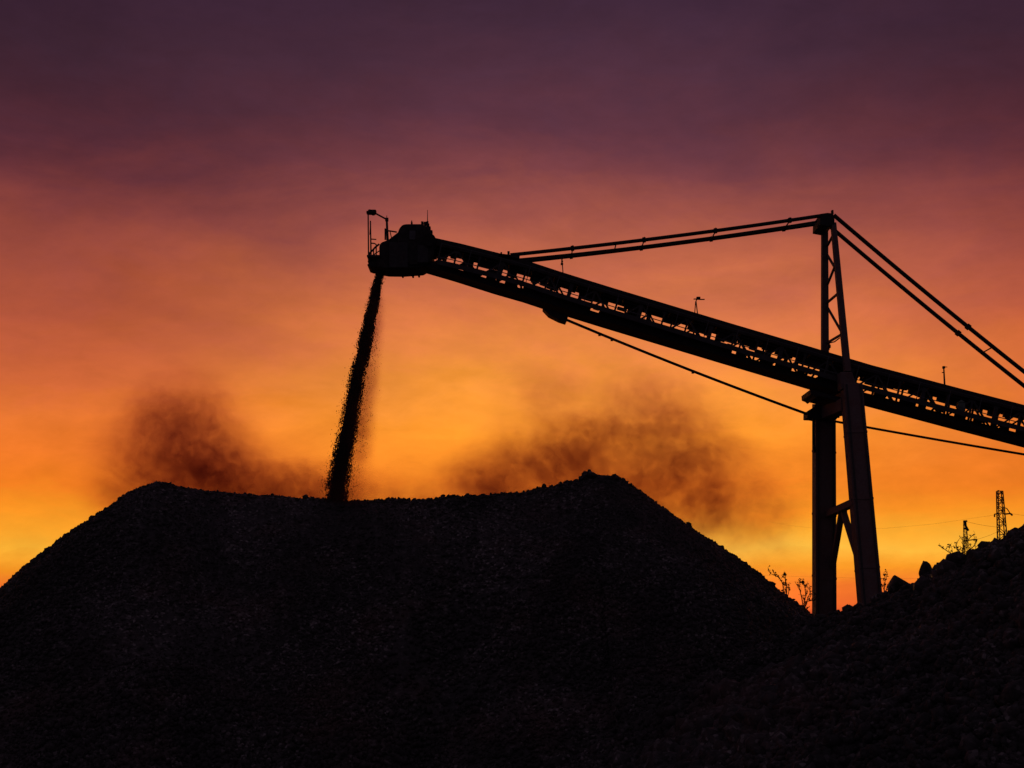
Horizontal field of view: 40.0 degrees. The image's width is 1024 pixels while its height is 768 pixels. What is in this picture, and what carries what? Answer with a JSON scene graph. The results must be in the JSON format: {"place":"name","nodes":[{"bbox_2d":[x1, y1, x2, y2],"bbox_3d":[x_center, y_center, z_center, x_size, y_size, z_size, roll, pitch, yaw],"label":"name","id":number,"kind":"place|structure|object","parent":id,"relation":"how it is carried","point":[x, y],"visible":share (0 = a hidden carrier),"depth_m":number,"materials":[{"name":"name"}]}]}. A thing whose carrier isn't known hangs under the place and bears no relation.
{"place":"outdoors","nodes":[
{"label":"outdoors","id":0,"kind":"place"},
{"bbox_2d":[0,0,1023,612],"label":"sky","id":1,"kind":"structure","parent":0,"point":[188,187],"materials":[{"name":"orange"}]},
{"label":"ground","id":2,"kind":"structure","parent":0,"visible":0},
{"bbox_2d":[0,469,814,767],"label":"coal pile","id":3,"kind":"object","parent":2,"relation":"on","point":[157,624],"visible":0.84,"depth_m":60.18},
{"bbox_2d":[317,271,384,501],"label":"falling coal","id":4,"kind":"object","parent":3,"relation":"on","point":[340,476],"visible":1,"depth_m":70.52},
{"bbox_2d":[768,565,790,594],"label":"dry shrub","id":5,"kind":"object","parent":3,"relation":"on","point":[784,584],"visible":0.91,"depth_m":69.81,"materials":[{"name":"black plant"}]},
{"bbox_2d":[795,578,819,609],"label":"dry shrub","id":6,"kind":"object","parent":3,"relation":"on","point":[805,595],"visible":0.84,"depth_m":69.92,"materials":[{"name":"black plant"}]},
{"bbox_2d":[366,209,1023,615],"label":"stacking conveyor","id":7,"kind":"object","parent":2,"relation":"on","point":[830,383],"visible":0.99,"depth_m":70.86,"materials":[{"name":"metal"}]},
{"bbox_2d":[545,524,1023,767],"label":"rubble mound","id":8,"kind":"object","parent":2,"relation":"on","point":[925,670],"visible":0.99,"depth_m":40.14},
{"bbox_2d":[878,569,888,590],"bbox_3d":[13.973,7.630,52.478,0.607,1.456,0.354,-3,-10,17],"label":"dry shrub","id":9,"kind":"object","parent":8,"relation":"on","point":[884,582],"visible":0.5,"depth_m":52.49,"materials":[{"name":"black plant"}]},
{"bbox_2d":[887,575,907,593],"bbox_3d":[13.991,7.279,51.010,0.819,0.725,0.693,-11,-9,-2],"label":"boulder","id":10,"kind":"object","parent":8,"relation":"on","point":[895,583],"visible":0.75,"depth_m":50.77,"materials":[{"name":"black stone"}]},
{"bbox_2d":[919,561,931,576],"bbox_3d":[14.688,6.686,49.869,0.452,0.849,0.544,8,-13,-42],"label":"boulder","id":11,"kind":"object","parent":8,"relation":"on","point":[925,567],"visible":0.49,"depth_m":49.72,"materials":[{"name":"black stone"}]},
{"bbox_2d":[938,534,976,553],"bbox_3d":[15.562,5.905,48.873,1.422,1.632,0.591,0,-9,0],"label":"dry shrub","id":12,"kind":"object","parent":8,"relation":"on","point":[963,548],"visible":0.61,"depth_m":48.92,"materials":[{"name":"black plant"}]},
{"bbox_2d":[963,520,976,553],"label":"pylon","id":13,"kind":"object","parent":2,"relation":"on","point":[965,527],"visible":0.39,"depth_m":260.92,"materials":[{"name":"metal"}]},
{"bbox_2d":[994,490,1012,538],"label":"pylon","id":14,"kind":"object","parent":2,"relation":"on","point":[999,526],"visible":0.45,"depth_m":249.47,"materials":[{"name":"metal"}]}
]}

